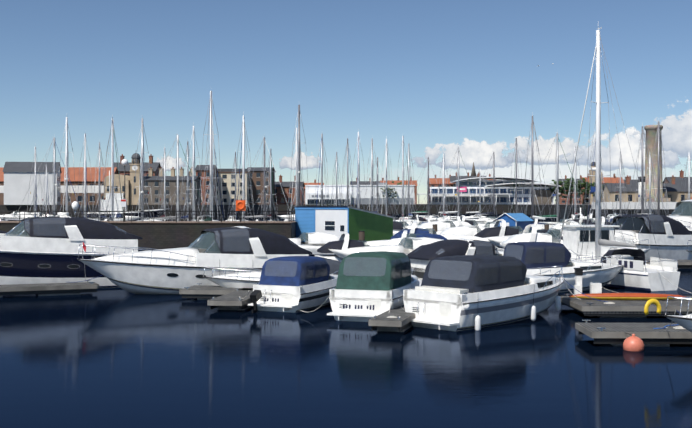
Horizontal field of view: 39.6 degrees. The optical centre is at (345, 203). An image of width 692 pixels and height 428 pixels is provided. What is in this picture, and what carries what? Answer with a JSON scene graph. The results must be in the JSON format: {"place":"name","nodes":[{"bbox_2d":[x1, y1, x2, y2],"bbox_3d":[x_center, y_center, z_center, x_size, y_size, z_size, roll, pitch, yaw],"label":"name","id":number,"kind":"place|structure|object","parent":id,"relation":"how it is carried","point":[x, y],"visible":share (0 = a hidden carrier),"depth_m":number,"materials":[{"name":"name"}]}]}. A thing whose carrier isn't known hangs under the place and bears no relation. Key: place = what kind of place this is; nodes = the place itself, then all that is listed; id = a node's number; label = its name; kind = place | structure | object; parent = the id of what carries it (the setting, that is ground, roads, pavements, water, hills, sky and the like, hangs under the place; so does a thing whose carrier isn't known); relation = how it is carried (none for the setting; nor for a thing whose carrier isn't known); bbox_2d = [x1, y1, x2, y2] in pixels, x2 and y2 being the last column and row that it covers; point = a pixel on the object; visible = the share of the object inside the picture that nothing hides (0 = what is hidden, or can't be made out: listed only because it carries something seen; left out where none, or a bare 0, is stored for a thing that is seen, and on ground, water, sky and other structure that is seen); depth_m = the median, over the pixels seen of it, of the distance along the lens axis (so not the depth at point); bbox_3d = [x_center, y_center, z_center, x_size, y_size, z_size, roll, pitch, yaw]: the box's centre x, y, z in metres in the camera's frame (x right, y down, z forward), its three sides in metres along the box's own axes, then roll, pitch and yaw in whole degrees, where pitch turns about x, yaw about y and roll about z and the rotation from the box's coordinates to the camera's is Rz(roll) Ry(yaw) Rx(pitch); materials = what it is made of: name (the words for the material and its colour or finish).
{"place":"outdoors","nodes":[
{"label":"outdoors","id":0,"kind":"place"},
{"bbox_2d":[3,162,61,204],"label":"white gable building","id":1,"kind":"structure","parent":0,"point":[18,188],"depth_m":264.43,"materials":[{"name":"paint"}]},
{"bbox_2d":[0,167,117,204],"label":"red roof building","id":2,"kind":"structure","parent":0,"point":[92,175],"depth_m":284.53,"materials":[{"name":"tile"}]},
{"bbox_2d":[0,205,273,220],"bbox_3d":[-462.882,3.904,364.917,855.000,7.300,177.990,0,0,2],"label":"quay wall","id":3,"kind":"structure","parent":0,"point":[71,214],"depth_m":264.47,"materials":[{"name":"stone"}]},
{"bbox_2d":[114,154,160,175],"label":"building","id":4,"kind":"structure","parent":0,"point":[156,166],"depth_m":304.68,"materials":[{"name":"grey"}]},
{"bbox_2d":[155,156,185,170],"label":"cloud","id":5,"kind":"structure","parent":0,"point":[171,163],"depth_m":6035.57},
{"bbox_2d":[275,175,304,204],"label":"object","id":6,"kind":"object","parent":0,"point":[279,195],"visible":0.6,"depth_m":350.76,"materials":[{"name":"brown"}]},
{"bbox_2d":[279,152,320,169],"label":"cloud","id":7,"kind":"structure","parent":0,"point":[310,162],"depth_m":5810.38,"materials":[{"name":"white"}]},
{"bbox_2d":[0,214,691,427],"bbox_3d":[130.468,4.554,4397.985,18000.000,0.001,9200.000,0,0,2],"label":"water","id":8,"kind":"structure","parent":0,"point":[111,358],"depth_m":26.27,"materials":[{"name":"liquid"}]},
{"bbox_2d":[27,147,43,216],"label":"sailboat mast","id":9,"kind":"object","parent":8,"relation":"on","point":[35,196],"visible":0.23,"depth_m":129.06,"materials":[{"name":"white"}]},
{"bbox_2d":[13,138,83,220],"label":"yacht","id":10,"kind":"object","parent":8,"relation":"on","point":[54,206],"visible":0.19,"depth_m":141.17,"materials":[{"name":"grey"}]},
{"bbox_2d":[0,280,98,297],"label":"pontoon","id":11,"kind":"object","parent":8,"relation":"on","point":[55,289],"visible":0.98,"depth_m":47.75,"materials":[{"name":"grey wood"}]},
{"bbox_2d":[55,117,77,216],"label":"sailboat mast","id":12,"kind":"object","parent":8,"relation":"on","point":[66,152],"visible":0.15,"depth_m":116.92,"materials":[{"name":"silver metal"}]},
{"bbox_2d":[0,201,142,287],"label":"motorboat","id":13,"kind":"object","parent":8,"relation":"on","point":[39,250],"visible":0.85,"depth_m":50.94,"materials":[{"name":"blue"}]},
{"bbox_2d":[77,134,94,216],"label":"sailboat mast","id":14,"kind":"object","parent":8,"relation":"on","point":[85,179],"visible":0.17,"depth_m":132.96,"materials":[{"name":"metal"}]},
{"bbox_2d":[91,139,109,220],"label":"sailboat mast","id":15,"kind":"object","parent":8,"relation":"on","point":[100,207],"visible":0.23,"depth_m":151.11,"materials":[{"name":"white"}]},
{"bbox_2d":[96,115,122,220],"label":"yacht","id":16,"kind":"object","parent":8,"relation":"on","point":[112,194],"visible":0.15,"depth_m":118.72,"materials":[{"name":"silver metal"}]},
{"bbox_2d":[87,171,169,219],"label":"work boat","id":17,"kind":"object","parent":8,"relation":"on","point":[118,202],"visible":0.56,"depth_m":256.18,"materials":[{"name":"white"}]},
{"bbox_2d":[132,115,152,220],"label":"sailboat mast","id":18,"kind":"object","parent":8,"relation":"on","point":[143,179],"visible":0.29,"depth_m":124.68,"materials":[{"name":"metal"}]},
{"bbox_2d":[0,222,295,249],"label":"pier wall","id":19,"kind":"structure","parent":8,"relation":"in","point":[154,236],"depth_m":95.48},
{"bbox_2d":[0,221,296,222],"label":"pier paving","id":20,"kind":"structure","parent":19,"relation":"on","point":[181,222],"depth_m":95.89,"materials":[{"name":"concrete"}]},
{"bbox_2d":[0,210,294,221],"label":"pier railing","id":21,"kind":"object","parent":20,"relation":"on","point":[190,217],"visible":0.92,"depth_m":95.94,"materials":[{"name":"black metal"}]},
{"bbox_2d":[157,147,172,220],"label":"sailboat mast","id":22,"kind":"object","parent":8,"relation":"on","point":[166,204],"visible":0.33,"depth_m":160.79,"materials":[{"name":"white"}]},
{"bbox_2d":[136,134,207,220],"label":"yacht","id":23,"kind":"object","parent":8,"relation":"on","point":[177,175],"visible":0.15,"depth_m":140.62,"materials":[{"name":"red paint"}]},
{"bbox_2d":[179,141,195,220],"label":"sailboat mast","id":24,"kind":"object","parent":8,"relation":"on","point":[188,161],"visible":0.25,"depth_m":150.63,"materials":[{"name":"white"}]},
{"bbox_2d":[183,126,203,220],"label":"sailboat mast","id":25,"kind":"object","parent":8,"relation":"on","point":[194,185],"visible":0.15,"depth_m":128.56,"materials":[{"name":"silver"}]},
{"bbox_2d":[77,226,311,293],"bbox_3d":[-7.554,3.155,49.739,12.412,3.958,3.991,0,0,-23],"label":"white cruiser","id":26,"kind":"object","parent":8,"relation":"on","point":[167,271],"visible":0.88,"depth_m":48.11,"materials":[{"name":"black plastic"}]},
{"bbox_2d":[189,131,223,220],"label":"yacht","id":27,"kind":"object","parent":8,"relation":"on","point":[212,182],"visible":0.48,"depth_m":160.52,"materials":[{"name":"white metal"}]},
{"bbox_2d":[197,91,224,220],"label":"yacht","id":28,"kind":"object","parent":8,"relation":"on","point":[210,134],"visible":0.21,"depth_m":108.30,"materials":[{"name":"silver"}]},
{"bbox_2d":[179,283,252,299],"bbox_3d":[0.780,4.350,45.666,17.156,0.808,2.490,0,0,7],"label":"pontoon","id":29,"kind":"object","parent":8,"relation":"on","point":[203,292],"visible":0.25,"depth_m":45.43,"materials":[{"name":"grey wood"}]},
{"bbox_2d":[207,288,252,309],"bbox_3d":[-4.452,4.350,44.672,1.490,0.808,8.947,0,0,8],"label":"finger pontoon","id":30,"kind":"object","parent":8,"relation":"on","point":[232,301],"visible":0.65,"depth_m":41.19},
{"bbox_2d":[225,150,240,220],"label":"sailboat mast","id":31,"kind":"object","parent":8,"relation":"on","point":[235,163],"visible":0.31,"depth_m":180.40,"materials":[{"name":"metal"}]},
{"bbox_2d":[233,111,254,220],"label":"sailboat mast","id":32,"kind":"object","parent":8,"relation":"on","point":[243,144],"visible":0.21,"depth_m":112.25,"materials":[{"name":"silver"}]},
{"bbox_2d":[227,134,292,220],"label":"yacht","id":33,"kind":"object","parent":8,"relation":"on","point":[265,172],"visible":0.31,"depth_m":150.26,"materials":[{"name":"grey"}]},
{"bbox_2d":[263,149,278,220],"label":"sailboat mast","id":34,"kind":"object","parent":8,"relation":"on","point":[270,164],"visible":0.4,"depth_m":170.30,"materials":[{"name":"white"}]},
{"bbox_2d":[202,256,340,287],"bbox_3d":[-3.021,3.775,47.514,8.132,2.318,2.782,0,0,-12],"label":"boat","id":35,"kind":"object","parent":8,"relation":"on","point":[245,279],"visible":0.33,"depth_m":46.52,"materials":[{"name":"white plastic"}]},
{"bbox_2d":[248,256,337,312],"bbox_3d":[-1.707,3.621,43.180,2.511,2.658,7.503,0,0,26],"label":"boat","id":36,"kind":"object","parent":8,"relation":"on","point":[292,284],"visible":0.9,"depth_m":40.90,"materials":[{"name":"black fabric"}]},
{"bbox_2d":[287,128,304,220],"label":"sailboat mast","id":37,"kind":"object","parent":8,"relation":"on","point":[296,178],"visible":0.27,"depth_m":150.09,"materials":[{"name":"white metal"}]},
{"bbox_2d":[287,105,309,219],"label":"sailboat mast","id":38,"kind":"object","parent":8,"relation":"on","point":[299,164],"visible":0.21,"depth_m":122.05,"materials":[{"name":"metal"}]},
{"bbox_2d":[288,232,338,255],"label":"boat","id":39,"kind":"object","parent":8,"relation":"on","point":[317,238],"visible":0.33,"depth_m":84.38,"materials":[{"name":"white"}]},
{"bbox_2d":[314,134,329,205],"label":"sailboat mast","id":40,"kind":"object","parent":8,"relation":"on","point":[321,157],"visible":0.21,"depth_m":142.00,"materials":[{"name":"grey metal"}]},
{"bbox_2d":[295,206,393,244],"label":"shed","id":41,"kind":"structure","parent":8,"relation":"on","point":[337,221],"depth_m":98.35,"materials":[{"name":"paint"}]},
{"bbox_2d":[339,139,354,206],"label":"sailboat mast","id":42,"kind":"object","parent":8,"relation":"on","point":[348,190],"visible":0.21,"depth_m":151.82,"materials":[{"name":"white"}]},
{"bbox_2d":[350,129,366,208],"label":"sailboat mast","id":43,"kind":"object","parent":8,"relation":"on","point":[358,185],"visible":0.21,"depth_m":145.81,"materials":[{"name":"white"}]},
{"bbox_2d":[315,232,412,261],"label":"boat","id":44,"kind":"object","parent":8,"relation":"on","point":[341,243],"visible":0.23,"depth_m":69.28,"materials":[{"name":"white"}]},
{"bbox_2d":[364,138,380,213],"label":"sailboat mast","id":45,"kind":"object","parent":8,"relation":"on","point":[371,181],"visible":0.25,"depth_m":157.81,"materials":[{"name":"white"}]},
{"bbox_2d":[327,251,421,321],"bbox_3d":[1.685,3.476,40.491,2.760,3.068,8.151,0,0,19],"label":"motorboat","id":46,"kind":"object","parent":8,"relation":"on","point":[370,285],"visible":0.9,"depth_m":37.49,"materials":[{"name":"white"}]},
{"bbox_2d":[354,157,397,219],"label":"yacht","id":47,"kind":"object","parent":8,"relation":"on","point":[377,200],"visible":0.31,"depth_m":219.67,"materials":[{"name":"white metal"}]},
{"bbox_2d":[329,237,442,258],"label":"boat","id":48,"kind":"object","parent":8,"relation":"on","point":[409,243],"visible":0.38,"depth_m":68.13,"materials":[{"name":"white"}]},
{"bbox_2d":[380,136,395,220],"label":"sailboat mast","id":49,"kind":"object","parent":8,"relation":"on","point":[386,155],"visible":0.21,"depth_m":161.63,"materials":[{"name":"white"}]},
{"bbox_2d":[368,305,414,331],"bbox_3d":[2.746,4.350,38.654,1.190,0.808,10.775,0,0,15],"label":"finger pontoon","id":50,"kind":"object","parent":8,"relation":"on","point":[402,322],"visible":0.42,"depth_m":34.24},
{"bbox_2d":[394,136,412,224],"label":"sailboat mast","id":51,"kind":"object","parent":8,"relation":"on","point":[403,190],"visible":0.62,"depth_m":155.62,"materials":[{"name":"white"}]},
{"bbox_2d":[367,233,446,245],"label":"boat","id":52,"kind":"object","parent":8,"relation":"on","point":[382,242],"visible":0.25,"depth_m":82.11,"materials":[{"name":"white"}]},
{"bbox_2d":[400,143,420,224],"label":"yacht","id":53,"kind":"object","parent":8,"relation":"on","point":[408,195],"visible":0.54,"depth_m":174.54,"materials":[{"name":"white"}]},
{"bbox_2d":[399,157,448,221],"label":"yacht","id":54,"kind":"object","parent":8,"relation":"on","point":[427,198],"visible":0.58,"depth_m":229.31,"materials":[{"name":"white paint"}]},
{"bbox_2d":[390,221,482,239],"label":"boat","id":55,"kind":"object","parent":8,"relation":"on","point":[413,229],"visible":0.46,"depth_m":90.38,"materials":[{"name":"white"}]},
{"bbox_2d":[436,153,451,220],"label":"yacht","id":56,"kind":"object","parent":8,"relation":"on","point":[444,199],"visible":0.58,"depth_m":184.32,"materials":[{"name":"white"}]},
{"bbox_2d":[416,221,485,230],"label":"boat","id":57,"kind":"object","parent":8,"relation":"on","point":[442,225],"visible":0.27,"depth_m":116.59,"materials":[{"name":"white"}]},
{"bbox_2d":[424,145,481,221],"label":"yacht","id":58,"kind":"object","parent":8,"relation":"on","point":[452,218],"visible":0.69,"depth_m":209.10,"materials":[{"name":"white"}]},
{"bbox_2d":[408,238,503,279],"bbox_3d":[8.324,3.535,56.879,10.700,3.038,3.480,0,0,-26],"label":"cruiser","id":59,"kind":"object","parent":8,"relation":"on","point":[422,257],"visible":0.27,"depth_m":54.78,"materials":[{"name":"white plastic"}]},
{"bbox_2d":[439,226,481,235],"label":"boat","id":60,"kind":"object","parent":8,"relation":"on","point":[468,230],"visible":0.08,"depth_m":98.71,"materials":[{"name":"white"}]},
{"bbox_2d":[462,169,496,217],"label":"yacht","id":61,"kind":"object","parent":8,"relation":"on","point":[480,173],"visible":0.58,"depth_m":248.91,"materials":[{"name":"white"}]},
{"bbox_2d":[403,255,563,330],"bbox_3d":[6.022,3.521,37.882,9.150,3.098,3.088,0,0,-44],"label":"cruiser","id":62,"kind":"object","parent":8,"relation":"on","point":[463,292],"visible":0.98,"depth_m":35.65,"materials":[{"name":"grey"}]},
{"bbox_2d":[465,151,513,223],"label":"yacht","id":63,"kind":"object","parent":8,"relation":"on","point":[481,220],"visible":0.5,"depth_m":198.85,"materials":[{"name":"white"}]},
{"bbox_2d":[474,219,523,237],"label":"boat","id":64,"kind":"object","parent":8,"relation":"on","point":[496,230],"visible":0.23,"depth_m":94.44,"materials":[{"name":"white"}]},
{"bbox_2d":[493,213,533,229],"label":"blue hut","id":65,"kind":"object","parent":8,"relation":"on","point":[523,220],"visible":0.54,"depth_m":104.93,"materials":[{"name":"wood"}]},
{"bbox_2d":[508,137,524,212],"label":"sailboat mast","id":66,"kind":"object","parent":8,"relation":"on","point":[516,157],"visible":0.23,"depth_m":166.98,"materials":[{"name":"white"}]},
{"bbox_2d":[497,224,562,250],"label":"boat","id":67,"kind":"object","parent":8,"relation":"on","point":[532,236],"visible":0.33,"depth_m":76.45,"materials":[{"name":"white"}]},
{"bbox_2d":[486,221,578,247],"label":"boat","id":68,"kind":"object","parent":8,"relation":"on","point":[498,241],"visible":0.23,"depth_m":86.24,"materials":[{"name":"white"}]},
{"bbox_2d":[520,112,552,229],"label":"yacht","id":69,"kind":"object","parent":8,"relation":"on","point":[533,217],"visible":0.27,"depth_m":131.07,"materials":[{"name":"white"}]},
{"bbox_2d":[520,130,587,225],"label":"yacht","id":70,"kind":"object","parent":8,"relation":"on","point":[554,195],"visible":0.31,"depth_m":148.91,"materials":[{"name":"white paint"}]},
{"bbox_2d":[503,242,623,292],"bbox_3d":[11.031,3.495,50.352,8.351,3.054,2.860,0,0,-18],"label":"cruiser","id":71,"kind":"object","parent":8,"relation":"on","point":[535,255],"visible":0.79,"depth_m":49.16,"materials":[{"name":"white"}]},
{"bbox_2d":[567,147,582,218],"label":"sailboat mast","id":72,"kind":"object","parent":8,"relation":"on","point":[575,196],"visible":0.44,"depth_m":188.50,"materials":[{"name":"metal"}]},
{"bbox_2d":[560,208,649,259],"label":"boat","id":73,"kind":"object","parent":8,"relation":"on","point":[571,238],"visible":0.38,"depth_m":65.13,"materials":[{"name":"white"}]},
{"bbox_2d":[561,172,676,219],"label":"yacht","id":74,"kind":"object","parent":8,"relation":"on","point":[670,206],"visible":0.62,"depth_m":280.08,"materials":[{"name":"white"}]},
{"bbox_2d":[559,27,679,290],"bbox_3d":[14.868,-2.612,54.857,2.976,15.868,9.600,0,0,-22],"label":"sailboat","id":75,"kind":"object","parent":8,"relation":"on","point":[637,273],"visible":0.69,"depth_m":53.66,"materials":[{"name":"white"}]},
{"bbox_2d":[613,149,627,216],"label":"sailboat mast","id":76,"kind":"object","parent":8,"relation":"on","point":[620,167],"visible":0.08,"depth_m":158.51,"materials":[{"name":"white"}]},
{"bbox_2d":[560,294,691,317],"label":"pontoon","id":77,"kind":"object","parent":8,"relation":"on","point":[618,308],"visible":0.77,"depth_m":38.19,"materials":[{"name":"grey wood"}]},
{"bbox_2d":[574,268,601,294],"bbox_3d":[10.773,3.461,42.886,1.441,1.195,0.668,0,0,-13],"label":"service pedestal","id":78,"kind":"object","parent":77,"relation":"on","point":[595,287],"visible":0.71,"depth_m":42.79,"materials":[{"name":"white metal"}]},
{"bbox_2d":[569,293,684,299],"bbox_3d":[11.894,3.900,40.506,4.900,0.308,0.588,0,0,5],"label":"kayak","id":79,"kind":"object","parent":77,"relation":"on","point":[623,296],"visible":0.85,"depth_m":40.32,"materials":[{"name":"orange plastic"}]},
{"bbox_2d":[561,214,691,259],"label":"motorboat","id":80,"kind":"object","parent":8,"relation":"on","point":[672,237],"visible":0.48,"depth_m":71.60,"materials":[{"name":"white"}]},
{"bbox_2d":[612,328,643,350],"bbox_3d":[8.960,4.395,30.458,0.687,0.706,1.620,0,0,2],"label":"mooring buoy","id":81,"kind":"object","parent":8,"relation":"on","point":[633,342],"visible":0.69,"depth_m":29.74,"materials":[{"name":"plastic"}]},
{"bbox_2d":[575,320,691,346],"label":"pontoon","id":82,"kind":"object","parent":8,"relation":"on","point":[647,334],"visible":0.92,"depth_m":30.57,"materials":[{"name":"grey wood"}]},
{"bbox_2d":[627,123,665,214],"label":"yacht","id":83,"kind":"object","parent":8,"relation":"on","point":[642,199],"visible":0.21,"depth_m":126.69,"materials":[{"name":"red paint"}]},
{"bbox_2d":[639,153,665,213],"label":"sailboat mast","id":84,"kind":"object","parent":8,"relation":"on","point":[649,162],"visible":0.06,"depth_m":178.23,"materials":[{"name":"metal"}]},
{"bbox_2d":[614,200,691,231],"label":"motorboat","id":85,"kind":"object","parent":8,"relation":"on","point":[682,212],"visible":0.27,"depth_m":85.07,"materials":[{"name":"white"}]},
{"bbox_2d":[647,122,668,214],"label":"sailboat mast","id":86,"kind":"object","parent":8,"relation":"on","point":[659,178],"visible":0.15,"depth_m":122.68,"materials":[{"name":"metal"}]},
{"bbox_2d":[663,296,691,332],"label":"boat","id":87,"kind":"object","parent":8,"relation":"on","point":[684,321],"visible":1,"depth_m":27.70,"materials":[{"name":"white"}]},
{"bbox_2d":[0,0,691,203],"label":"sky","id":88,"kind":"structure","parent":0,"point":[428,73],"materials":[{"name":"blue"}]},
{"bbox_2d":[274,204,515,213],"bbox_3d":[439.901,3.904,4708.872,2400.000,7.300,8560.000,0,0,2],"label":"quay wall","id":89,"kind":"structure","parent":0,"point":[464,209],"depth_m":438.96,"materials":[{"name":"stone"}]},
{"bbox_2d":[411,138,526,170],"bbox_3d":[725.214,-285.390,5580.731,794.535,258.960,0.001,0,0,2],"label":"cloud","id":90,"kind":"structure","parent":0,"point":[479,154],"depth_m":5580.97,"materials":[{"name":"white"}]},
{"bbox_2d":[381,162,678,186],"bbox_3d":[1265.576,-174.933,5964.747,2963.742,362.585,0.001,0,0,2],"label":"cloud","id":91,"kind":"structure","parent":0,"point":[550,173],"depth_m":5965.75,"materials":[{"name":"white"}]},
{"bbox_2d":[517,204,591,216],"bbox_3d":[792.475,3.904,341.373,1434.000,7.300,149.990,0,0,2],"label":"quay wall","id":92,"kind":"structure","parent":0,"point":[546,211],"depth_m":362.37,"materials":[{"name":"concrete"}]},
{"bbox_2d":[498,135,622,171],"bbox_3d":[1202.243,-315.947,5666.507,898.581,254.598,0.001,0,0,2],"label":"cloud","id":93,"kind":"structure","parent":0,"point":[568,145],"depth_m":5667.28,"materials":[{"name":"white"}]},
{"bbox_2d":[534,204,590,204],"bbox_3d":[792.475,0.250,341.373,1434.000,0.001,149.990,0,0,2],"label":"ground","id":94,"kind":"structure","parent":0,"point":[563,204],"depth_m":399.14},
{"bbox_2d":[637,125,670,201],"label":"tower","id":95,"kind":"structure","parent":94,"relation":"on","point":[651,133],"depth_m":295.05,"materials":[{"name":"concrete"}]},
{"bbox_2d":[558,126,685,171],"bbox_3d":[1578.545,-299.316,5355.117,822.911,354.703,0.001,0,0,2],"label":"cloud","id":96,"kind":"structure","parent":0,"point":[610,155],"depth_m":5356.24,"materials":[{"name":"white"}]},
{"bbox_2d":[602,175,691,201],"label":"stone quay building","id":97,"kind":"structure","parent":0,"point":[673,188],"depth_m":309.75,"materials":[{"name":"stone"}]},
{"bbox_2d":[633,100,691,159],"bbox_3d":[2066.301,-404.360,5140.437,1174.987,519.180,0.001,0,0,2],"label":"cloud","id":98,"kind":"structure","parent":0,"point":[676,134],"depth_m":5149.04,"materials":[{"name":"white"}]},
{"label":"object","id":99,"kind":"structure","parent":0,"visible":0},
{"bbox_2d":[305,183,414,203],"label":"white shed","id":100,"kind":"structure","parent":99,"relation":"on","point":[311,190],"depth_m":454.52,"materials":[{"name":"grey metal"}]},
{"bbox_2d":[380,177,416,203],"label":"town house","id":101,"kind":"structure","parent":99,"relation":"on","point":[411,182],"depth_m":641.97,"materials":[{"name":"orange brick"}]},
{"bbox_2d":[427,174,455,187],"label":"town house","id":102,"kind":"structure","parent":99,"relation":"on","point":[433,182],"depth_m":639.51,"materials":[{"name":"tile"}]},
{"bbox_2d":[417,177,560,203],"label":"glass building","id":103,"kind":"structure","parent":99,"relation":"on","point":[508,182],"depth_m":467.80,"materials":[{"name":"white"}]},
{"bbox_2d":[559,178,588,203],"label":"tree","id":104,"kind":"object","parent":99,"relation":"on","point":[567,185],"visible":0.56,"depth_m":460.32,"materials":[{"name":"green plant"}]},
{"bbox_2d":[558,175,604,203],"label":"town house","id":105,"kind":"structure","parent":99,"relation":"on","point":[562,200],"depth_m":635.82,"materials":[{"name":"red brick"}]},
{"bbox_2d":[574,178,592,203],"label":"tree","id":106,"kind":"object","parent":99,"relation":"on","point":[584,183],"visible":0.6,"depth_m":455.21,"materials":[{"name":"green plant"}]},
{"label":"land","id":107,"kind":"structure","parent":0,"visible":0},
{"bbox_2d":[104,153,140,204],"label":"clock tower building","id":108,"kind":"structure","parent":107,"relation":"on","point":[132,180],"depth_m":272.82,"materials":[{"name":"stone"}]},
{"bbox_2d":[144,167,201,204],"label":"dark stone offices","id":109,"kind":"structure","parent":107,"relation":"on","point":[151,179],"depth_m":273.65,"materials":[{"name":"grey"}]},
{"bbox_2d":[196,165,217,204],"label":"building","id":110,"kind":"structure","parent":107,"relation":"on","point":[202,176],"depth_m":321.50,"materials":[{"name":"brown"}]},
{"bbox_2d":[217,169,249,204],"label":"beige apartments","id":111,"kind":"structure","parent":107,"relation":"on","point":[224,178],"depth_m":331.25,"materials":[{"name":"grey"}]},
{"bbox_2d":[247,167,275,204],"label":"brown apartments","id":112,"kind":"structure","parent":107,"relation":"on","point":[257,180],"depth_m":336.00,"materials":[{"name":"brick"}]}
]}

